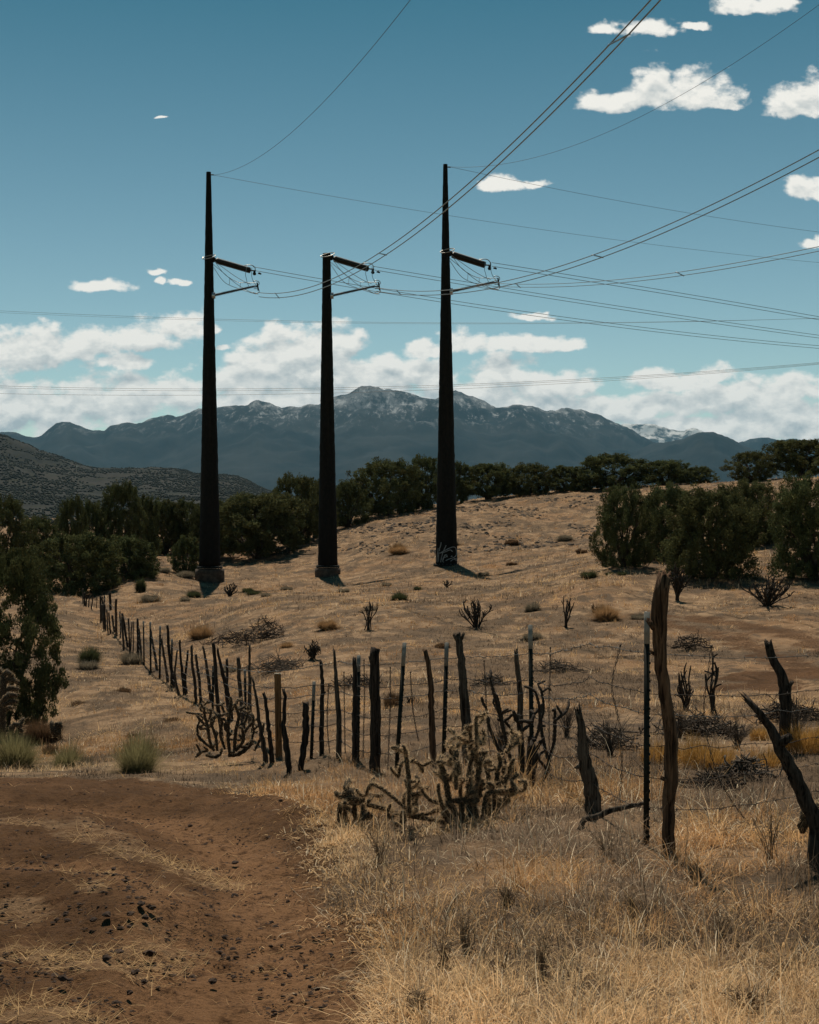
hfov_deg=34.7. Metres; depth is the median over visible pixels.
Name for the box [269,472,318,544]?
juniper tree
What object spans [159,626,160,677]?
steel post
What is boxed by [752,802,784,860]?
dry weed
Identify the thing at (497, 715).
barbed wire
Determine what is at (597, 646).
barbed wire
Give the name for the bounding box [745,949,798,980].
dry weed
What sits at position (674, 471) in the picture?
juniper tree
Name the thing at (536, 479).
juniper tree
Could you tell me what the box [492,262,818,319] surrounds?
conductor bundle
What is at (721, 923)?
dry weed
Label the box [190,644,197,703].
fence post
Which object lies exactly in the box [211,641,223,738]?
fence post
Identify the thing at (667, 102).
shield wire
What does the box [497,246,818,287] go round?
conductor bundle
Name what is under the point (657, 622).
fence post
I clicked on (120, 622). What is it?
fence post
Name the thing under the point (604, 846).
dry weed
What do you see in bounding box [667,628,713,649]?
brush pile
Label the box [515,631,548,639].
shrub
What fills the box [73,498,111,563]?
juniper tree
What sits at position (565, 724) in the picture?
dry weed
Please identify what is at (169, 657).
fence post
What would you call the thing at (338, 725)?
fence post
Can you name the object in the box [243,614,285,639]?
brush pile
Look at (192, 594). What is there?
shrub
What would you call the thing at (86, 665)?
shrub
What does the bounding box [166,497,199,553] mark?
juniper tree
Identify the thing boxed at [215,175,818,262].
shield wire
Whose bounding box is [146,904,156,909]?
lava rock
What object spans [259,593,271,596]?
shrub
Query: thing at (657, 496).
juniper tree
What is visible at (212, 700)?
steel post
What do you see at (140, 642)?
fence post
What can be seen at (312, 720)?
steel post
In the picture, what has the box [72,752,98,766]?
shrub
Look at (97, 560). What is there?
juniper tree
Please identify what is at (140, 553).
juniper tree
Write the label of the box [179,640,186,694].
fence post
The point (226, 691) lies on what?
fence post
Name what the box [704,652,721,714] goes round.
cholla cactus
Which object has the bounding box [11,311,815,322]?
background wire
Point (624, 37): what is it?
conductor bundle
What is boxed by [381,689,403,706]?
shrub
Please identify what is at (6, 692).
cholla cactus
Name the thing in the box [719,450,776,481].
juniper tree
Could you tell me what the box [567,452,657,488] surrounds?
juniper tree
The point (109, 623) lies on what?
fence post
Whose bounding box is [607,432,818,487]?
mountain
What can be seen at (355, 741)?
fence post
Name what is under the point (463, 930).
dry weed
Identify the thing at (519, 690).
fence post
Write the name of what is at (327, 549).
power pole
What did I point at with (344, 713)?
wire stay
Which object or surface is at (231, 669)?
shrub
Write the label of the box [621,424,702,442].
mountain
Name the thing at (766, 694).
barbed wire
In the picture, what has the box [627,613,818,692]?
dirt track
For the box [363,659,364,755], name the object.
wire stay
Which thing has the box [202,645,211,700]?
fence post
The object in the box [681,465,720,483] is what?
juniper tree
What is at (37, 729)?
shrub
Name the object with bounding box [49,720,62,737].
cholla cactus
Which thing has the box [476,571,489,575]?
shrub
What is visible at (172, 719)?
shrub
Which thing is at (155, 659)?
fence post
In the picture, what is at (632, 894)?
dry weed
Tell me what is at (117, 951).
lava rock
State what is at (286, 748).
fence post
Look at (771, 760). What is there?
shrub
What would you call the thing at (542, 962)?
dry weed
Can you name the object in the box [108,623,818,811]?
barbed wire
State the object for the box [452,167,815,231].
shield wire
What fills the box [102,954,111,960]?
lava rock
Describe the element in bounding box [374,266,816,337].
conductor bundle
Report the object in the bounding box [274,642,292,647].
shrub
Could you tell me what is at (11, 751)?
shrub
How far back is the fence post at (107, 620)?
62.13 m
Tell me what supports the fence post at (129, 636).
on the ground at (352, 561)
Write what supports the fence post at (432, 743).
on the ground at (352, 561)
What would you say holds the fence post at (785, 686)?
on the ground at (352, 561)
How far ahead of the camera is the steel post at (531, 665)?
11.87 m
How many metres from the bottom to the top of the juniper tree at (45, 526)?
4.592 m
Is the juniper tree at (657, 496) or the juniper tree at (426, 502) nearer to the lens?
the juniper tree at (657, 496)
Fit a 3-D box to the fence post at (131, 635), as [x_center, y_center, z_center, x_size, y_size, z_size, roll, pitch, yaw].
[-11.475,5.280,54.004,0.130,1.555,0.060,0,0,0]
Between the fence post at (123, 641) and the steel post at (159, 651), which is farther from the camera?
the fence post at (123, 641)
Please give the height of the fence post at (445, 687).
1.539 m
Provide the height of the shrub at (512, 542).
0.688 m
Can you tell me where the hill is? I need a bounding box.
[0,435,365,517]
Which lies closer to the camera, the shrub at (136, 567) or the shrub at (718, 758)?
the shrub at (718, 758)
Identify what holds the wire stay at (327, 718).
on the ground at (352, 561)
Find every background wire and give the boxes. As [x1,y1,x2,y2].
[0,312,805,323]
[0,364,817,394]
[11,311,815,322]
[17,362,818,388]
[21,363,818,390]
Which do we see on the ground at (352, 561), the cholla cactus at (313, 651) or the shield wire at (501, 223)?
the cholla cactus at (313, 651)
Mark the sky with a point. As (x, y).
(115, 115)
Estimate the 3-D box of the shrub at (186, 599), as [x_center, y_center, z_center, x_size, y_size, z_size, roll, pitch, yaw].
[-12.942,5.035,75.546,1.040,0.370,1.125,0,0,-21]
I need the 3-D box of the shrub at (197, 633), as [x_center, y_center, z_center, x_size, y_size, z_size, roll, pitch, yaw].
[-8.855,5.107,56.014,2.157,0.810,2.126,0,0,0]
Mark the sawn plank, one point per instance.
(278, 716)
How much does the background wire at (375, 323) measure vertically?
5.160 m
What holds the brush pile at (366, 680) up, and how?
on the ground at (352, 561)
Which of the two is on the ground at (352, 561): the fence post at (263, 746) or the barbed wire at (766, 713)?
the fence post at (263, 746)
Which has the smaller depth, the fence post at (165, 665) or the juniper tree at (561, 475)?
the fence post at (165, 665)
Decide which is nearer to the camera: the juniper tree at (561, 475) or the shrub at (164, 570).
the shrub at (164, 570)
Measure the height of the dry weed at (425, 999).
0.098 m
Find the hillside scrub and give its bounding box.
[0,434,368,526]
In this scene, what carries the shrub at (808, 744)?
on the ground at (352, 561)
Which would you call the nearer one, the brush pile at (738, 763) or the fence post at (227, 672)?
the brush pile at (738, 763)
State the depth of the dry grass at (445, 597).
73.82 m
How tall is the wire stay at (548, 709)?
1.139 m
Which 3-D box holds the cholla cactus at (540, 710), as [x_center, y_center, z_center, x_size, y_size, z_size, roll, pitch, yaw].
[1.020,1.915,11.301,0.525,1.142,0.772,0,0,34]
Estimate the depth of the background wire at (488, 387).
119.56 m
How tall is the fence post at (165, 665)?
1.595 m
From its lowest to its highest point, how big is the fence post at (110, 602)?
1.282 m
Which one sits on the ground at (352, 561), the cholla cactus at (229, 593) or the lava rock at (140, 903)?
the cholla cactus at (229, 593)
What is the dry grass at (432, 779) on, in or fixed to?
on the ground at (352, 561)
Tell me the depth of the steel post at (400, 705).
13.60 m
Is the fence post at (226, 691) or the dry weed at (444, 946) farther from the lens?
the fence post at (226, 691)
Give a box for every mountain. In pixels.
[0,386,655,505]
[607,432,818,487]
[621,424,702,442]
[739,437,817,466]
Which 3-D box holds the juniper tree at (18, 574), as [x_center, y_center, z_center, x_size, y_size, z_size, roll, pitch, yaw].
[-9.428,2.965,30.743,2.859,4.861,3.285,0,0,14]
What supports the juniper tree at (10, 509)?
on the ground at (352, 561)
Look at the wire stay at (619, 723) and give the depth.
9.20 m
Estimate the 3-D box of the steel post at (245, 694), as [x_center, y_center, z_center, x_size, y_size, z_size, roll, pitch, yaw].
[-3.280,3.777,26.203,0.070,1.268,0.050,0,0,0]
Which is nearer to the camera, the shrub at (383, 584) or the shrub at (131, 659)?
the shrub at (131, 659)
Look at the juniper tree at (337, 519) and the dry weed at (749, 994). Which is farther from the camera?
the juniper tree at (337, 519)
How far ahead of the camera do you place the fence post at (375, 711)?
14.06 m
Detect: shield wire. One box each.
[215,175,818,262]
[216,0,409,174]
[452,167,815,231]
[479,5,818,166]
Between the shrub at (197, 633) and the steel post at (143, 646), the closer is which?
the steel post at (143, 646)
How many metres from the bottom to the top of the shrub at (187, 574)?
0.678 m
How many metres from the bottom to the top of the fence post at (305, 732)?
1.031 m
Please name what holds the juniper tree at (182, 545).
on the ground at (352, 561)
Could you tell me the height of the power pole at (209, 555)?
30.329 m
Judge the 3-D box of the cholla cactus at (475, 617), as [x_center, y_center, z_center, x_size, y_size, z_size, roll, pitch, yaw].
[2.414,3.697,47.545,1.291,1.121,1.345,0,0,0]
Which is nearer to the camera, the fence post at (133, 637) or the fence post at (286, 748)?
the fence post at (286, 748)
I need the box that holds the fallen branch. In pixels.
[576,801,642,829]
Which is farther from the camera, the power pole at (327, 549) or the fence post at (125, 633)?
the power pole at (327, 549)
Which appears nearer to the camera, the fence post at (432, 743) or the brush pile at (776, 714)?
the fence post at (432, 743)
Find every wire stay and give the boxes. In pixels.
[326,684,329,751]
[343,672,345,753]
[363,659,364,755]
[387,667,390,769]
[410,672,418,739]
[483,660,490,755]
[548,647,550,778]
[611,644,622,802]
[703,645,749,824]
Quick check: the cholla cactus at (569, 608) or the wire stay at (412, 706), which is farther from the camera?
the cholla cactus at (569, 608)
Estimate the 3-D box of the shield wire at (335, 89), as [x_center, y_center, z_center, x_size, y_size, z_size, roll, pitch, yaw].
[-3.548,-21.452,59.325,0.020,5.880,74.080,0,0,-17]
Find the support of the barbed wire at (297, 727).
attached to the fence post at (375, 711)
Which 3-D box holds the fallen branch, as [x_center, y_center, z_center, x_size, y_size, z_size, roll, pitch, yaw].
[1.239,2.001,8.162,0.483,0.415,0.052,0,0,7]
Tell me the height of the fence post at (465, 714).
1.651 m
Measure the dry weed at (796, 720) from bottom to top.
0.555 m
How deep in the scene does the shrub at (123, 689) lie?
36.37 m
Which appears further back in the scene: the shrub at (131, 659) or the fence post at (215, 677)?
the shrub at (131, 659)
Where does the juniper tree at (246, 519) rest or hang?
on the ground at (352, 561)
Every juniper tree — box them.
[0,493,40,556]
[0,540,69,737]
[11,514,61,568]
[30,528,122,596]
[52,494,88,570]
[52,516,65,525]
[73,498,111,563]
[96,478,148,561]
[106,534,161,579]
[123,494,162,556]
[146,498,188,554]
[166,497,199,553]
[167,535,203,574]
[188,498,234,557]
[219,490,313,558]
[222,497,259,543]
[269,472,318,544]
[299,476,339,536]
[336,479,377,526]
[344,456,428,515]
[406,453,437,509]
[434,459,469,503]
[460,462,517,499]
[494,461,558,495]
[544,465,593,491]
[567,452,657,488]
[587,482,660,567]
[633,459,693,485]
[633,480,701,561]
[657,482,767,579]
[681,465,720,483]
[714,477,788,543]
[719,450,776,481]
[761,438,818,477]
[762,468,818,578]
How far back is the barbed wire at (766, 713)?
11.35 m
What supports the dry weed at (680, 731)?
on the ground at (352, 561)
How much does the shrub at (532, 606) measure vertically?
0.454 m
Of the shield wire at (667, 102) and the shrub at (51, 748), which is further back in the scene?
the shield wire at (667, 102)
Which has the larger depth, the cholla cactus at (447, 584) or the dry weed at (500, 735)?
the cholla cactus at (447, 584)
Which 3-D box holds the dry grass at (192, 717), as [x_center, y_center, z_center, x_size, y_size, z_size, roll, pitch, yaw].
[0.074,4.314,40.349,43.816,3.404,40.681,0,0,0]
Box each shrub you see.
[0,727,52,769]
[22,715,70,744]
[40,742,59,754]
[43,737,98,768]
[70,698,85,705]
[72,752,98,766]
[74,658,104,669]
[76,644,105,662]
[98,723,187,773]
[115,651,142,664]
[115,686,130,692]
[134,562,159,576]
[134,576,146,591]
[136,594,165,602]
[158,567,172,573]
[162,716,181,721]
[175,570,194,578]
[179,597,190,600]
[181,623,219,639]
[185,590,201,597]
[217,666,236,672]
[242,588,251,592]
[243,589,260,595]
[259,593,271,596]
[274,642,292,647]
[280,586,295,589]
[312,618,345,629]
[335,588,351,591]
[380,582,393,586]
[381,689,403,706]
[385,543,408,555]
[391,591,408,599]
[435,642,449,648]
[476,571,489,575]
[504,539,519,544]
[506,562,518,565]
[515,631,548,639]
[522,601,542,611]
[555,534,573,540]
[576,548,589,553]
[579,570,599,578]
[584,603,621,620]
[617,571,627,575]
[629,613,643,619]
[639,731,664,763]
[677,744,696,762]
[678,732,741,769]
[746,744,781,767]
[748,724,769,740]
[772,719,818,753]
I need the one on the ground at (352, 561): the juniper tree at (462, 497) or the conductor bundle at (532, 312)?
the juniper tree at (462, 497)
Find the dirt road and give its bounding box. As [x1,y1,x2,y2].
[0,776,402,1023]
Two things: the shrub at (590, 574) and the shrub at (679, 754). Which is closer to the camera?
the shrub at (679, 754)
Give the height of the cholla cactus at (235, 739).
0.979 m
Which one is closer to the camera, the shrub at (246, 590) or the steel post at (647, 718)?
the steel post at (647, 718)
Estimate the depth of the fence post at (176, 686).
35.79 m
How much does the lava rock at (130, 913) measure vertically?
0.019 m
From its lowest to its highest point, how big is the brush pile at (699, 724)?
0.508 m
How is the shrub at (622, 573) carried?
on the ground at (352, 561)
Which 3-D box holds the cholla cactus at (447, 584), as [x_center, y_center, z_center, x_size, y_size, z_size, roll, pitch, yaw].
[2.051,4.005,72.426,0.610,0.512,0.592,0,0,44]
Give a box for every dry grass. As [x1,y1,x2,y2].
[0,476,818,644]
[0,701,818,809]
[1,575,818,762]
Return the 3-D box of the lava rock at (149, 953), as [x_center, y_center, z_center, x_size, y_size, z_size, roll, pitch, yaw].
[-1.083,1.838,5.456,0.056,0.033,0.044,0,0,-28]
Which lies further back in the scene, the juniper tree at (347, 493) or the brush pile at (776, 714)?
the juniper tree at (347, 493)
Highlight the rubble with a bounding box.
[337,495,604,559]
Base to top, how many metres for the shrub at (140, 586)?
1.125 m
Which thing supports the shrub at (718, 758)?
on the ground at (352, 561)
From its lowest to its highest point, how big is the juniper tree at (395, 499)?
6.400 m
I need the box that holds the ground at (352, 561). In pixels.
[0,477,818,1023]
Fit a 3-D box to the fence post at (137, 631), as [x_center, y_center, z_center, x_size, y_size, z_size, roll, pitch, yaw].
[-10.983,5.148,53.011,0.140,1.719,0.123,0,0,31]
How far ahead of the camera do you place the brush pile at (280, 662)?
36.43 m
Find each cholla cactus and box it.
[0,667,18,738]
[7,717,26,734]
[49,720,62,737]
[186,696,264,758]
[224,582,237,596]
[303,640,320,659]
[332,710,529,829]
[359,601,377,629]
[443,580,452,586]
[459,599,492,627]
[481,669,569,785]
[561,597,574,627]
[666,564,691,600]
[677,662,693,711]
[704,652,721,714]
[739,575,794,606]
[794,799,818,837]
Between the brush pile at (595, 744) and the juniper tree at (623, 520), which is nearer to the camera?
the brush pile at (595, 744)
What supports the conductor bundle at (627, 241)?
attached to the power pole at (327, 549)
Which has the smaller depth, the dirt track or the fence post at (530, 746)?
the fence post at (530, 746)
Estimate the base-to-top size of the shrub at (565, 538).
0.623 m
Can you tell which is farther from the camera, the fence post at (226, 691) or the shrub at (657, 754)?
the fence post at (226, 691)
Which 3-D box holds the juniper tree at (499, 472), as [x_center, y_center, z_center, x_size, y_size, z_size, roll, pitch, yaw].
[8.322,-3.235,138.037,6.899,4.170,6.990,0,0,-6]
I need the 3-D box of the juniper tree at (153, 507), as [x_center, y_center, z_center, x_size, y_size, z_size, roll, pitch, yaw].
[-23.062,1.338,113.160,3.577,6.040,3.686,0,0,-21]
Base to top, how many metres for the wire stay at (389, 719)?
1.104 m
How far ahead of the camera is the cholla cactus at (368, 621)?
47.53 m
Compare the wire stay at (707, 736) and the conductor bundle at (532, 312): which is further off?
the conductor bundle at (532, 312)
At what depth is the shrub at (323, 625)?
48.81 m
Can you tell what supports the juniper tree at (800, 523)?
on the ground at (352, 561)
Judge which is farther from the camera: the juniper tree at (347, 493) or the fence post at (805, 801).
the juniper tree at (347, 493)
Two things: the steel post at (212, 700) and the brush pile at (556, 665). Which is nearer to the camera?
the steel post at (212, 700)
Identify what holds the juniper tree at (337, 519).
on the ground at (352, 561)
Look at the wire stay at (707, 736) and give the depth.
8.90 m
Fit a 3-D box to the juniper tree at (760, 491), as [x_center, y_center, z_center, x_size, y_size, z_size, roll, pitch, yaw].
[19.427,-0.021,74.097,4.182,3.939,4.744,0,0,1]
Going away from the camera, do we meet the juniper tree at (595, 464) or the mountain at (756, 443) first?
the juniper tree at (595, 464)
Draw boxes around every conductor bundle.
[256,267,818,348]
[259,0,660,297]
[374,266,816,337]
[376,149,818,295]
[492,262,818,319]
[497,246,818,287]
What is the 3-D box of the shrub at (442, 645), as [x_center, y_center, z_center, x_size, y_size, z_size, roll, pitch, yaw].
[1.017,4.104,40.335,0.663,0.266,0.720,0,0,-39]
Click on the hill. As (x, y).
(92, 481)
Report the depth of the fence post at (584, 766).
8.91 m
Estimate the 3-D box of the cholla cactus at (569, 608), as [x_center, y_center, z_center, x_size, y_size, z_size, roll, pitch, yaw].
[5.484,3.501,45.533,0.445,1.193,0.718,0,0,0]
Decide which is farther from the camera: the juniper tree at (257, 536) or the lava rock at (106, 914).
the juniper tree at (257, 536)
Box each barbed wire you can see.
[104,598,818,672]
[104,603,818,697]
[106,608,818,717]
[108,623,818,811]
[110,622,818,781]
[114,621,817,750]
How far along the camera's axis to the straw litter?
5.37 m
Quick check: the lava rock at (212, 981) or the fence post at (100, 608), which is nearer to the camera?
the lava rock at (212, 981)
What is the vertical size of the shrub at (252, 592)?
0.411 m
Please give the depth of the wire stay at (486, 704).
13.50 m
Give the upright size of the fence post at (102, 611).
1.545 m
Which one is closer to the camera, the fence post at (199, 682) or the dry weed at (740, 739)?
the dry weed at (740, 739)
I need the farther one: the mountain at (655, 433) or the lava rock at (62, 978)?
the mountain at (655, 433)
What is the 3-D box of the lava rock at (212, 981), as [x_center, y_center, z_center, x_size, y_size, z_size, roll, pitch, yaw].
[-0.792,1.886,5.271,0.033,0.022,0.049,0,0,9]
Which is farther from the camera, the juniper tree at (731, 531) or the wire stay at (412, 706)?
the juniper tree at (731, 531)
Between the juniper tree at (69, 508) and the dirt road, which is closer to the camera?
the dirt road
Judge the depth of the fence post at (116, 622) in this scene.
61.40 m
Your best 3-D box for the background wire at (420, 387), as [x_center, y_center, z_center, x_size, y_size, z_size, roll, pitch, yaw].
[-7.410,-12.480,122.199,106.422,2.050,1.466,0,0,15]
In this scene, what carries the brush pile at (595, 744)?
on the ground at (352, 561)
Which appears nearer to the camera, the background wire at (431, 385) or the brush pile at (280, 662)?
the brush pile at (280, 662)
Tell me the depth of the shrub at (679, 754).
13.47 m
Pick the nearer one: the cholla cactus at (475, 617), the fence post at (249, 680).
the fence post at (249, 680)
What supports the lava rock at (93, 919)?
on the dirt road
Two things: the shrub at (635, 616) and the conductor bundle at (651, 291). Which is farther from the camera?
the conductor bundle at (651, 291)
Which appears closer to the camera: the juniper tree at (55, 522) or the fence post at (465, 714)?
the fence post at (465, 714)
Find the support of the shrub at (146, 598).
on the ground at (352, 561)
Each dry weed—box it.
[359,824,395,864]
[401,985,433,1013]
[427,928,457,966]
[455,899,484,954]
[488,705,515,755]
[488,881,527,905]
[528,931,556,979]
[546,695,585,736]
[586,710,635,755]
[589,824,623,858]
[621,889,646,917]
[657,701,701,737]
[701,906,743,938]
[710,708,760,749]
[717,978,773,1013]
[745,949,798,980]
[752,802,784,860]
[775,698,817,733]
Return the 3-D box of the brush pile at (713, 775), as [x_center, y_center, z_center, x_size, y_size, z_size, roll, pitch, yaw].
[2.561,2.255,11.057,0.676,0.219,0.544,0,0,0]
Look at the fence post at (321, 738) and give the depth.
16.59 m
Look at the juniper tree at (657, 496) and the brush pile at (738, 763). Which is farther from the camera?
the juniper tree at (657, 496)
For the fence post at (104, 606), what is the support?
on the ground at (352, 561)
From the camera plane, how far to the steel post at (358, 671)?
15.19 m
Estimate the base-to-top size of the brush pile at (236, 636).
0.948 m
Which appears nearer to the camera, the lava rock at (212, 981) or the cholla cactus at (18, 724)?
the lava rock at (212, 981)
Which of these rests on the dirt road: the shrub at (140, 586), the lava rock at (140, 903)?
the lava rock at (140, 903)
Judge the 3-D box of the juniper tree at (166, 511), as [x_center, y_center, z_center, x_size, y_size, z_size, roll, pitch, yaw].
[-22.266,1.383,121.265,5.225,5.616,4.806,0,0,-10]
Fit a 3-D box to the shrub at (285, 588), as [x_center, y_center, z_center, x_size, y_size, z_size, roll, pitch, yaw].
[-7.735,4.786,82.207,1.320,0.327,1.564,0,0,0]
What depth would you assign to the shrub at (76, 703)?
33.93 m
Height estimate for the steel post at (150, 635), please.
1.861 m
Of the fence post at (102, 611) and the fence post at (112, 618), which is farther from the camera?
the fence post at (102, 611)
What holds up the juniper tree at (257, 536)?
on the ground at (352, 561)
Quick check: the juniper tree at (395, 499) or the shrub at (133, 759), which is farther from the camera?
the juniper tree at (395, 499)
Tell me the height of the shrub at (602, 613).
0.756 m
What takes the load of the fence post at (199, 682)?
on the ground at (352, 561)
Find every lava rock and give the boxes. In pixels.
[57,974,67,981]
[90,917,96,921]
[102,911,110,916]
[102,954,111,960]
[114,949,123,953]
[127,911,134,915]
[131,969,139,974]
[137,900,144,905]
[141,914,148,919]
[142,950,156,956]
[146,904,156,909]
[208,978,216,984]
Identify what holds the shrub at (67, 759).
on the ground at (352, 561)
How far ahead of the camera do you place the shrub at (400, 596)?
61.50 m
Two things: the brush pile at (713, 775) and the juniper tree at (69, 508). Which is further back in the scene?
the juniper tree at (69, 508)
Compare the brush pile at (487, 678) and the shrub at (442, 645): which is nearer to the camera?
the brush pile at (487, 678)
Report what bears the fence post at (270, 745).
on the ground at (352, 561)
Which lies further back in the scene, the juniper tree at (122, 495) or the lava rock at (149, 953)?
the juniper tree at (122, 495)
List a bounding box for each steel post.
[143,621,144,664]
[149,622,151,672]
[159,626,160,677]
[170,639,172,685]
[211,666,213,710]
[244,669,246,722]
[310,681,315,758]
[357,655,360,760]
[394,642,406,771]
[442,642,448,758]
[528,625,533,737]
[643,611,650,846]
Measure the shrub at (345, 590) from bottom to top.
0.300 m
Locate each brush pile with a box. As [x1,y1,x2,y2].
[193,625,281,647]
[223,644,323,673]
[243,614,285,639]
[324,670,387,687]
[467,672,515,686]
[521,657,593,672]
[572,720,641,750]
[606,702,754,739]
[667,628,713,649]
[678,763,746,790]
[705,752,786,780]
[740,695,818,724]
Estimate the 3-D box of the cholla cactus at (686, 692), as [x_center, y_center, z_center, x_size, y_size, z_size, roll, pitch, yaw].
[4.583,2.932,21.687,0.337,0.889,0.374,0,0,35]
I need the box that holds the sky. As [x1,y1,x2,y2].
[0,0,818,442]
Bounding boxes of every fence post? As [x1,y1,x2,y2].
[99,596,101,620]
[101,604,103,629]
[103,604,105,630]
[106,609,108,633]
[108,592,111,609]
[108,612,110,633]
[111,615,114,631]
[115,598,117,635]
[119,610,120,637]
[121,613,128,647]
[121,616,124,649]
[128,618,130,652]
[130,622,132,647]
[132,621,133,652]
[136,618,139,654]
[138,628,141,655]
[151,630,157,670]
[160,638,168,682]
[166,625,174,687]
[174,650,179,694]
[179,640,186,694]
[184,650,188,693]
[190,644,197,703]
[195,654,201,702]
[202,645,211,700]
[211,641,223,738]
[217,648,233,721]
[225,658,228,682]
[236,656,245,729]
[247,643,251,722]
[250,676,267,763]
[262,692,274,762]
[281,688,291,773]
[297,702,309,771]
[319,659,325,756]
[333,648,341,757]
[351,656,358,763]
[368,647,380,772]
[423,649,436,769]
[453,632,471,762]
[514,646,524,766]
[526,739,535,791]
[574,702,601,813]
[645,570,678,858]
[739,692,818,870]
[764,639,793,750]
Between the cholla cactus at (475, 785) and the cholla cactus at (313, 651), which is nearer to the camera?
the cholla cactus at (475, 785)
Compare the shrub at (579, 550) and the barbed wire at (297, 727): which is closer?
the barbed wire at (297, 727)
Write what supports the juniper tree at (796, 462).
on the ground at (352, 561)
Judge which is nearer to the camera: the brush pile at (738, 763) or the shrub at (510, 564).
the brush pile at (738, 763)
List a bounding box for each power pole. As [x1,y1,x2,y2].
[195,172,260,582]
[315,252,380,576]
[433,164,499,566]
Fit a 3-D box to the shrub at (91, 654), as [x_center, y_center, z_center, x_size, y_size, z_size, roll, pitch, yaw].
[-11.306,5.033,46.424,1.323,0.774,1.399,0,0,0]
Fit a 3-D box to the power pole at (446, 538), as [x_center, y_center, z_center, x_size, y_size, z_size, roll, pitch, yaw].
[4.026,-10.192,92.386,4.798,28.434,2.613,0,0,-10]
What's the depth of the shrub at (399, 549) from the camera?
100.54 m
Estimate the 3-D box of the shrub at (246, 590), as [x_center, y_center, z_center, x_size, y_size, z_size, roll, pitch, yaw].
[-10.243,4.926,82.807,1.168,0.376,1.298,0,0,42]
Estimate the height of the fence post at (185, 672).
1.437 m
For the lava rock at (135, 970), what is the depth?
5.11 m
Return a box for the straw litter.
[0,782,377,1023]
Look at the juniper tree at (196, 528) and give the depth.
115.32 m
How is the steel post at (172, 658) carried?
on the ground at (352, 561)
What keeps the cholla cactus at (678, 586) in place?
on the ground at (352, 561)
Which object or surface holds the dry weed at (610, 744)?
on the ground at (352, 561)
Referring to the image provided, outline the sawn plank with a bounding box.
[274,673,281,757]

